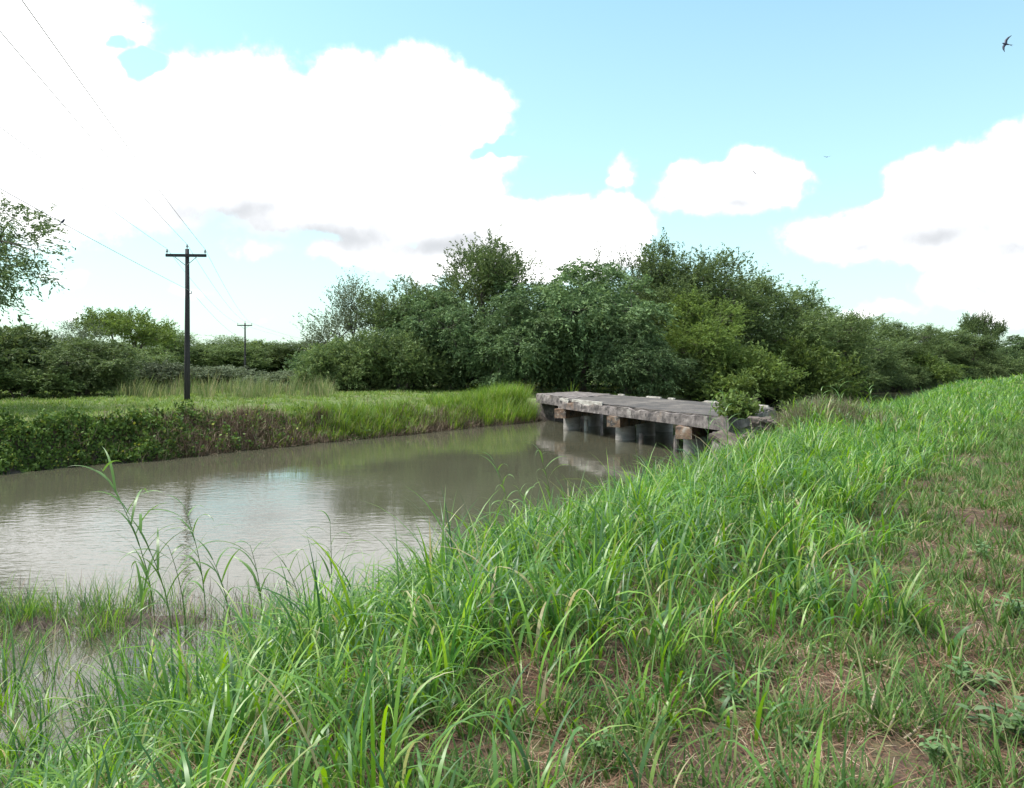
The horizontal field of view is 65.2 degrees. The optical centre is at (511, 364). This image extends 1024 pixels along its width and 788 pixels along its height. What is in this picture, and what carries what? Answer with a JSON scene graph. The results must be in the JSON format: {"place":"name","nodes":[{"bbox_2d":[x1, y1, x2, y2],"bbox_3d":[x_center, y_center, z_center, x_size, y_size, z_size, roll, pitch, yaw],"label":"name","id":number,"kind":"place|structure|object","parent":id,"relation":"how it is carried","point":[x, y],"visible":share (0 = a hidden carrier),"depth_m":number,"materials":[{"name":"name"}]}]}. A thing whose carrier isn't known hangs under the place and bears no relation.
{"place":"outdoors","nodes":[
{"label":"outdoors","id":0,"kind":"place"},
{"bbox_2d":[0,561,344,787],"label":"marsh grass","id":1,"kind":"structure","parent":0,"point":[31,608],"depth_m":7.67,"materials":[{"name":"green plant"}]},
{"bbox_2d":[0,382,678,442],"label":"lawn grass","id":2,"kind":"structure","parent":0,"point":[24,400],"depth_m":34.20,"materials":[{"name":"green plant"}]},
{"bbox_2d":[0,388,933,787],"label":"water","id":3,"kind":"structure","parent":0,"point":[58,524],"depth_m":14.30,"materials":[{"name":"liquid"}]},
{"bbox_2d":[127,544,168,639],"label":"reed","id":4,"kind":"object","parent":3,"relation":"in","point":[142,593],"visible":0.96,"depth_m":7.56,"materials":[{"name":"green plant"}]},
{"bbox_2d":[94,491,207,639],"bbox_3d":[-3.369,1.885,7.557,1.010,1.430,0.951,0,0,-37],"label":"reed","id":5,"kind":"object","parent":3,"relation":"in","point":[157,544],"visible":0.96,"depth_m":7.54,"materials":[{"name":"green plant"}]},
{"bbox_2d":[0,561,326,674],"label":"dead reeds","id":6,"kind":"object","parent":3,"relation":"on","point":[157,637],"visible":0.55,"depth_m":7.94,"materials":[{"name":"plant"}]},
{"bbox_2d":[118,535,221,635],"bbox_3d":[-3.155,2.102,7.625,1.040,0.997,0.368,0,0,-45],"label":"reed","id":7,"kind":"object","parent":3,"relation":"on","point":[176,548],"visible":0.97,"depth_m":7.65,"materials":[{"name":"green plant"}]},
{"bbox_2d":[142,495,231,621],"bbox_3d":[-3.206,1.945,8.011,0.893,1.311,0.471,0,0,0],"label":"reed","id":8,"kind":"object","parent":3,"relation":"on","point":[199,567],"visible":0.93,"depth_m":8.06,"materials":[{"name":"green plant"}]},
{"bbox_2d":[182,539,261,640],"bbox_3d":[-2.694,2.104,7.409,0.880,0.992,0.385,0,0,0],"label":"reed","id":9,"kind":"object","parent":3,"relation":"in","point":[221,581],"visible":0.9,"depth_m":7.45,"materials":[{"name":"green plant"}]},
{"bbox_2d":[209,537,301,609],"bbox_3d":[-2.624,2.174,8.235,0.948,0.852,0.728,0,0,0],"label":"reed","id":10,"kind":"object","parent":3,"relation":"in","point":[252,573],"visible":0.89,"depth_m":8.21,"materials":[{"name":"green plant"}]},
{"bbox_2d":[248,542,326,604],"bbox_3d":[-2.338,2.216,8.329,0.838,0.769,0.579,0,0,-17],"label":"reed","id":11,"kind":"object","parent":3,"relation":"on","point":[290,567],"visible":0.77,"depth_m":8.38,"materials":[{"name":"green plant"}]},
{"bbox_2d":[304,510,371,602],"bbox_3d":[-1.860,2.079,8.608,0.642,1.043,0.553,0,0,16],"label":"reed","id":12,"kind":"object","parent":3,"relation":"on","point":[331,552],"visible":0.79,"depth_m":8.63,"materials":[{"name":"green plant"}]},
{"bbox_2d":[481,452,518,521],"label":"reed","id":13,"kind":"object","parent":3,"relation":"on","point":[501,481],"visible":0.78,"depth_m":11.82,"materials":[{"name":"green plant"}]},
{"bbox_2d":[532,444,568,500],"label":"reed","id":14,"kind":"object","parent":3,"relation":"on","point":[548,491],"visible":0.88,"depth_m":13.35,"materials":[{"name":"green plant"}]},
{"bbox_2d":[0,374,1023,787],"bbox_3d":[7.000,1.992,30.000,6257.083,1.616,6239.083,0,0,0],"label":"ground","id":15,"kind":"structure","parent":0,"point":[896,746],"depth_m":4.07,"materials":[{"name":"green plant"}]},
{"bbox_2d":[0,192,75,323],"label":"leafy tree","id":16,"kind":"object","parent":15,"relation":"on","point":[7,269],"visible":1,"depth_m":28.30,"materials":[{"name":"green plant"}]},
{"bbox_2d":[0,314,84,394],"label":"thicket bush","id":17,"kind":"object","parent":15,"relation":"on","point":[16,345],"visible":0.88,"depth_m":37.20,"materials":[{"name":"green plant"}]},
{"bbox_2d":[0,321,84,394],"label":"mesquite tree","id":18,"kind":"object","parent":15,"relation":"on","point":[38,363],"visible":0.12,"depth_m":39.24,"materials":[{"name":"green plant"}]},
{"bbox_2d":[0,362,86,397],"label":"shrub","id":19,"kind":"object","parent":15,"relation":"on","point":[16,379],"visible":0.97,"depth_m":36.30,"materials":[{"name":"green plant"}]},
{"bbox_2d":[33,314,116,347],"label":"mesquite tree","id":20,"kind":"object","parent":15,"relation":"on","point":[84,334],"visible":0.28,"depth_m":52.02,"materials":[{"name":"green plant"}]},
{"bbox_2d":[21,336,149,396],"bbox_3d":[-20.763,0.131,39.006,5.888,3.151,6.198,0,0,-26],"label":"thicket tree","id":21,"kind":"object","parent":15,"relation":"on","point":[95,365],"visible":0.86,"depth_m":38.29,"materials":[{"name":"green plant"}]},
{"bbox_2d":[67,306,181,354],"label":"umbrella tree","id":22,"kind":"object","parent":15,"relation":"on","point":[125,324],"visible":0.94,"depth_m":65.25,"materials":[{"name":"green plant"}]},
{"bbox_2d":[73,448,190,623],"bbox_3d":[-3.783,1.713,7.836,1.400,1.774,0.827,0,0,43],"label":"reed","id":23,"kind":"object","parent":15,"relation":"on","point":[113,485],"visible":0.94,"depth_m":7.88,"materials":[{"name":"green plant"}]},
{"bbox_2d":[85,358,208,390],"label":"shrub","id":24,"kind":"object","parent":15,"relation":"on","point":[158,371],"visible":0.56,"depth_m":46.38,"materials":[{"name":"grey plant"}]},
{"bbox_2d":[119,328,216,366],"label":"mesquite tree","id":25,"kind":"object","parent":15,"relation":"on","point":[178,350],"visible":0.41,"depth_m":102.48,"materials":[{"name":"green plant"}]},
{"bbox_2d":[44,334,306,375],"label":"thicket mass","id":26,"kind":"object","parent":15,"relation":"on","point":[227,356],"visible":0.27,"depth_m":102.26,"materials":[{"name":"green plant"}]},
{"bbox_2d":[165,244,206,399],"bbox_3d":[-14.047,-1.555,34.557,1.700,7.310,0.346,0,0,-4],"label":"utility pole","id":27,"kind":"object","parent":15,"relation":"on","point":[186,255],"visible":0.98,"depth_m":34.51,"materials":[{"name":"brown wood"}]},
{"bbox_2d":[0,188,265,341],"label":"power line","id":28,"kind":"object","parent":27,"relation":"attached to","point":[101,244],"visible":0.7,"depth_m":19.19,"materials":[{"name":"metal"}]},
{"bbox_2d":[0,127,271,333],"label":"power line","id":29,"kind":"object","parent":27,"relation":"attached to","point":[101,202],"visible":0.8,"depth_m":21.64,"materials":[{"name":"metal"}]},
{"bbox_2d":[0,31,304,339],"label":"power line","id":30,"kind":"object","parent":27,"relation":"attached to","point":[98,146],"visible":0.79,"depth_m":16.45,"materials":[{"name":"metal"}]},
{"bbox_2d":[22,0,297,337],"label":"power line","id":31,"kind":"object","parent":27,"relation":"attached to","point":[107,119],"visible":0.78,"depth_m":13.95,"materials":[{"name":"metal"}]},
{"bbox_2d":[0,400,418,474],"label":"vines","id":32,"kind":"object","parent":15,"relation":"on","point":[23,427],"visible":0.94,"depth_m":21.40,"materials":[{"name":"green plant"}]},
{"bbox_2d":[172,364,269,385],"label":"shrub","id":33,"kind":"object","parent":15,"relation":"on","point":[225,371],"visible":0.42,"depth_m":52.30,"materials":[{"name":"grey plant"}]},
{"bbox_2d":[113,367,337,399],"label":"reed bed","id":34,"kind":"object","parent":15,"relation":"on","point":[239,388],"visible":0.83,"depth_m":40.48,"materials":[{"name":"green plant"}]},
{"bbox_2d":[172,333,282,365],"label":"mesquite tree","id":35,"kind":"object","parent":15,"relation":"on","point":[222,341],"visible":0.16,"depth_m":109.07,"materials":[{"name":"green plant"}]},
{"bbox_2d":[237,323,251,371],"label":"utility pole","id":36,"kind":"object","parent":15,"relation":"on","point":[244,325],"visible":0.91,"depth_m":93.92,"materials":[{"name":"wood"}]},
{"bbox_2d":[221,338,294,374],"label":"thicket tree","id":37,"kind":"object","parent":15,"relation":"on","point":[271,369],"visible":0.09,"depth_m":108.45,"materials":[{"name":"green plant"}]},
{"bbox_2d":[255,337,313,369],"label":"mesquite tree","id":38,"kind":"object","parent":15,"relation":"on","point":[280,348],"visible":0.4,"depth_m":105.61,"materials":[{"name":"green plant"}]},
{"bbox_2d":[233,369,335,388],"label":"shrub","id":39,"kind":"object","parent":15,"relation":"on","point":[279,374],"visible":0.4,"depth_m":49.03,"materials":[{"name":"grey plant"}]},
{"bbox_2d":[37,400,546,466],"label":"grass","id":40,"kind":"structure","parent":15,"relation":"on","point":[299,440],"depth_m":25.76,"materials":[{"name":"green plant"}]},
{"bbox_2d":[285,332,396,392],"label":"undergrowth bush","id":41,"kind":"object","parent":15,"relation":"on","point":[328,362],"visible":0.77,"depth_m":46.43,"materials":[{"name":"green plant"}]},
{"bbox_2d":[283,270,408,388],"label":"mesquite tree","id":42,"kind":"object","parent":15,"relation":"on","point":[319,337],"visible":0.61,"depth_m":51.06,"materials":[{"name":"green plant"}]},
{"bbox_2d":[216,380,578,446],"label":"bank grass","id":43,"kind":"structure","parent":15,"relation":"on","point":[481,400],"depth_m":32.61,"materials":[{"name":"green plant"}]},
{"bbox_2d":[336,323,468,390],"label":"undergrowth bush","id":44,"kind":"object","parent":15,"relation":"on","point":[406,361],"visible":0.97,"depth_m":45.99,"materials":[{"name":"green plant"}]},
{"bbox_2d":[340,272,470,388],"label":"mesquite tree","id":45,"kind":"object","parent":15,"relation":"on","point":[379,307],"visible":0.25,"depth_m":50.40,"materials":[{"name":"green plant"}]},
{"bbox_2d":[376,284,498,390],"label":"dense tree","id":46,"kind":"object","parent":15,"relation":"on","point":[434,321],"visible":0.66,"depth_m":47.73,"materials":[{"name":"green plant"}]},
{"bbox_2d":[410,223,550,387],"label":"mesquite tree","id":47,"kind":"object","parent":15,"relation":"on","point":[482,275],"visible":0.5,"depth_m":51.85,"materials":[{"name":"green plant"}]},
{"bbox_2d":[0,372,1023,787],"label":"tall grass","id":48,"kind":"structure","parent":15,"relation":"on","point":[536,542],"depth_m":4.99,"materials":[{"name":"green plant"}]},
{"bbox_2d":[737,432,755,447],"bbox_3d":[5.726,1.821,19.393,0.532,0.343,0.452,-2,8,18],"label":"rubble chunk","id":49,"kind":"object","parent":48,"relation":"on","point":[744,435],"visible":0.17,"depth_m":19.26,"materials":[{"name":"concrete"}]},
{"bbox_2d":[447,290,586,392],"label":"dense tree","id":50,"kind":"object","parent":15,"relation":"on","point":[503,354],"visible":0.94,"depth_m":45.60,"materials":[{"name":"green plant"}]},
{"bbox_2d":[280,344,764,388],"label":"grove undergrowth","id":51,"kind":"object","parent":15,"relation":"on","point":[294,363],"visible":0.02,"depth_m":53.66,"materials":[{"name":"green plant"}]},
{"bbox_2d":[85,422,1023,787],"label":"dry straw","id":52,"kind":"object","parent":15,"relation":"on","point":[747,726],"visible":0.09,"depth_m":3.86,"materials":[{"name":"brown plant"}]},
{"bbox_2d":[844,652,905,674],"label":"cut stalk","id":53,"kind":"object","parent":52,"relation":"on","point":[880,664],"visible":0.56,"depth_m":4.17,"materials":[{"name":"plant"}]},
{"bbox_2d":[480,256,680,391],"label":"dense tree","id":54,"kind":"object","parent":15,"relation":"on","point":[580,310],"visible":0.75,"depth_m":46.80,"materials":[{"name":"green plant"}]},
{"bbox_2d":[572,727,612,754],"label":"weed plant","id":55,"kind":"object","parent":15,"relation":"on","point":[592,740],"visible":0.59,"depth_m":3.30,"materials":[{"name":"green plant"}]},
{"bbox_2d":[574,238,671,385],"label":"mesquite tree","id":56,"kind":"object","parent":15,"relation":"on","point":[620,257],"visible":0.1,"depth_m":57.30,"materials":[{"name":"green plant"}]},
{"bbox_2d":[576,318,697,397],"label":"dense bush","id":57,"kind":"object","parent":15,"relation":"on","point":[630,371],"visible":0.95,"depth_m":44.49,"materials":[{"name":"green plant"}]},
{"bbox_2d":[636,716,674,741],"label":"weed plant","id":58,"kind":"object","parent":15,"relation":"on","point":[669,728],"visible":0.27,"depth_m":3.48,"materials":[{"name":"green plant"}]},
{"bbox_2d":[536,391,776,453],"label":"concrete bridge","id":59,"kind":"structure","parent":15,"relation":"on","point":[623,414],"depth_m":27.28,"materials":[{"name":"concrete"}]},
{"bbox_2d":[710,388,765,419],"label":"leafy shrub","id":60,"kind":"object","parent":59,"relation":"on","point":[744,408],"visible":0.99,"depth_m":20.78,"materials":[{"name":"green plant"}]},
{"bbox_2d":[613,227,740,340],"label":"mesquite tree","id":61,"kind":"object","parent":15,"relation":"on","point":[659,271],"visible":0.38,"depth_m":54.60,"materials":[{"name":"green plant"}]},
{"bbox_2d":[634,350,719,395],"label":"undergrowth bush","id":62,"kind":"object","parent":15,"relation":"on","point":[692,372],"visible":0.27,"depth_m":46.94,"materials":[{"name":"green plant"}]},
{"bbox_2d":[645,283,760,368],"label":"mesquite tree","id":63,"kind":"object","parent":15,"relation":"on","point":[681,340],"visible":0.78,"depth_m":49.12,"materials":[{"name":"green plant"}]},
{"bbox_2d":[667,327,752,375],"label":"undergrowth bush","id":64,"kind":"object","parent":15,"relation":"on","point":[737,342],"visible":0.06,"depth_m":49.67,"materials":[{"name":"green plant"}]},
{"bbox_2d":[699,392,722,450],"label":"reed","id":65,"kind":"object","parent":15,"relation":"on","point":[710,422],"visible":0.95,"depth_m":18.00,"materials":[{"name":"green plant"}]},
{"bbox_2d":[708,382,742,442],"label":"reed","id":66,"kind":"object","parent":15,"relation":"on","point":[725,414],"visible":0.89,"depth_m":18.00,"materials":[{"name":"green plant"}]},
{"bbox_2d":[655,242,806,356],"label":"mesquite tree","id":67,"kind":"object","parent":15,"relation":"on","point":[752,298],"visible":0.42,"depth_m":55.25,"materials":[{"name":"green plant"}]},
{"bbox_2d":[717,678,761,707],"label":"weed plant","id":68,"kind":"object","parent":15,"relation":"on","point":[744,698],"visible":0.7,"depth_m":3.81,"materials":[{"name":"green plant"}]},
{"bbox_2d":[674,339,811,404],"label":"round bush","id":69,"kind":"object","parent":15,"relation":"on","point":[745,370],"visible":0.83,"depth_m":46.34,"materials":[{"name":"green plant"}]},
{"bbox_2d":[747,416,776,431],"bbox_3d":[6.068,1.431,19.399,0.685,0.380,0.545,1,-1,18],"label":"rubble chunk","id":70,"kind":"object","parent":15,"relation":"on","point":[756,421],"visible":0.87,"depth_m":19.22,"materials":[{"name":"concrete"}]},
{"bbox_2d":[750,665,774,679],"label":"weed plant","id":71,"kind":"object","parent":15,"relation":"on","point":[764,672],"visible":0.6,"depth_m":4.03,"materials":[{"name":"green plant"}]},
{"bbox_2d":[774,392,812,413],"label":"weedy shrub","id":72,"kind":"object","parent":15,"relation":"on","point":[783,402],"visible":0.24,"depth_m":20.51,"materials":[{"name":"green plant"}]},
{"bbox_2d":[734,271,855,354],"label":"mesquite tree","id":73,"kind":"object","parent":15,"relation":"on","point":[800,314],"visible":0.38,"depth_m":58.06,"materials":[{"name":"green plant"}]},
{"bbox_2d":[783,724,818,750],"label":"weed plant","id":74,"kind":"object","parent":15,"relation":"on","point":[800,741],"visible":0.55,"depth_m":3.37,"materials":[{"name":"green plant"}]},
{"bbox_2d":[665,391,940,461],"bbox_3d":[7.180,1.618,20.232,6.430,2.045,7.070,0,0,0],"label":"dry brush","id":75,"kind":"object","parent":15,"relation":"on","point":[794,411],"visible":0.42,"depth_m":19.17,"materials":[{"name":"green plant"}]},
{"bbox_2d":[759,331,873,403],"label":"waterside bush","id":76,"kind":"object","parent":15,"relation":"on","point":[823,366],"visible":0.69,"depth_m":53.95,"materials":[{"name":"green plant"}]},
{"bbox_2d":[809,642,831,657],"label":"weed plant","id":77,"kind":"object","parent":15,"relation":"on","point":[824,650],"visible":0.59,"depth_m":4.41,"materials":[{"name":"green plant"}]},
{"bbox_2d":[766,299,891,383],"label":"mesquite tree","id":78,"kind":"object","parent":15,"relation":"on","point":[852,332],"visible":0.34,"depth_m":63.67,"materials":[{"name":"green plant"}]},
{"bbox_2d":[837,340,880,385],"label":"waterside bush","id":79,"kind":"object","parent":15,"relation":"on","point":[869,365],"visible":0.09,"depth_m":67.97,"materials":[{"name":"green plant"}]},
{"bbox_2d":[845,687,874,702],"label":"weed plant","id":80,"kind":"object","parent":15,"relation":"on","point":[861,693],"visible":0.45,"depth_m":3.81,"materials":[{"name":"green plant"}]},
{"bbox_2d":[866,685,876,722],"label":"cut stalk","id":81,"kind":"object","parent":15,"relation":"on","point":[874,696],"visible":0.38,"depth_m":3.67,"materials":[{"name":"beige plant"}]},
{"bbox_2d":[832,308,921,371],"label":"mesquite tree","id":82,"kind":"object","parent":15,"relation":"on","point":[885,354],"visible":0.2,"depth_m":77.54,"materials":[{"name":"green plant"}]},
{"bbox_2d":[754,358,1009,401],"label":"waterside bushes","id":83,"kind":"object","parent":15,"relation":"on","point":[911,379],"visible":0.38,"depth_m":85.89,"materials":[{"name":"green plant"}]},
{"bbox_2d":[886,696,905,731],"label":"cut stalk","id":84,"kind":"object","parent":15,"relation":"on","point":[893,718],"visible":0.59,"depth_m":3.54,"materials":[{"name":"beige plant"}]},
{"bbox_2d":[886,615,914,637],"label":"weed plant","id":85,"kind":"object","parent":15,"relation":"on","point":[894,623],"visible":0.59,"depth_m":4.65,"materials":[{"name":"green plant"}]},
{"bbox_2d":[875,317,954,364],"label":"mesquite tree","id":86,"kind":"object","parent":15,"relation":"on","point":[902,334],"visible":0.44,"depth_m":90.72,"materials":[{"name":"green plant"}]},
{"bbox_2d":[904,710,947,739],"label":"cut stalk","id":87,"kind":"object","parent":15,"relation":"on","point":[915,731],"visible":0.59,"depth_m":3.48,"materials":[{"name":"beige plant"}]},
{"bbox_2d":[902,350,977,384],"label":"waterside bush","id":88,"kind":"object","parent":15,"relation":"on","point":[942,371],"visible":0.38,"depth_m":89.42,"materials":[{"name":"green plant"}]},
{"bbox_2d":[919,729,967,761],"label":"weed plant","id":89,"kind":"object","parent":15,"relation":"on","point":[936,747],"visible":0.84,"depth_m":3.23,"materials":[{"name":"green plant"}]},
{"bbox_2d":[905,323,985,362],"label":"mesquite tree","id":90,"kind":"object","parent":15,"relation":"on","point":[951,347],"visible":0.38,"depth_m":99.63,"materials":[{"name":"green plant"}]},
{"bbox_2d":[870,349,1023,376],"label":"waterside undergrowth","id":91,"kind":"object","parent":15,"relation":"on","point":[1014,363],"visible":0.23,"depth_m":115.09,"materials":[{"name":"green plant"}]},
{"bbox_2d":[943,656,1008,688],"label":"weed plant","id":92,"kind":"object","parent":15,"relation":"on","point":[988,676],"visible":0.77,"depth_m":3.93,"materials":[{"name":"green plant"}]},
{"bbox_2d":[952,330,1010,365],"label":"mesquite tree","id":93,"kind":"object","parent":15,"relation":"on","point":[984,347],"visible":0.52,"depth_m":105.55,"materials":[{"name":"green plant"}]},
{"bbox_2d":[956,308,1009,349],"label":"umbrella tree","id":94,"kind":"object","parent":15,"relation":"on","point":[982,326],"visible":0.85,"depth_m":124.19,"materials":[{"name":"green plant"}]},
{"bbox_2d":[975,539,994,555],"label":"weed plant","id":95,"kind":"object","parent":15,"relation":"on","point":[984,549],"visible":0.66,"depth_m":6.56,"materials":[{"name":"green plant"}]},
{"bbox_2d":[953,689,1023,744],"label":"weed plant","id":96,"kind":"object","parent":15,"relation":"on","point":[1014,717],"visible":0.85,"depth_m":3.36,"materials":[{"name":"green plant"}]},
{"bbox_2d":[993,334,1023,354],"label":"dense tree","id":97,"kind":"object","parent":15,"relation":"on","point":[1013,346],"visible":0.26,"depth_m":133.44,"materials":[{"name":"green plant"}]},
{"bbox_2d":[994,592,1023,620],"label":"weed plant","id":98,"kind":"object","parent":15,"relation":"on","point":[1012,602],"visible":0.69,"depth_m":5.00,"materials":[{"name":"green plant"}]},
{"bbox_2d":[0,0,1023,348],"label":"sky","id":99,"kind":"structure","parent":0,"point":[303,144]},
{"bbox_2d":[512,483,533,514],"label":"reed","id":100,"kind":"object","parent":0,"point":[525,495],"visible":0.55,"depth_m":12.14,"materials":[{"name":"green plant"}]},
{"bbox_2d":[1002,35,1011,51],"bbox_3d":[7.427,-4.808,11.990,0.152,0.290,0.037,23,-6,20],"label":"bird","id":101,"kind":"object","parent":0,"point":[1005,43],"visible":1,"depth_m":11.99}
]}

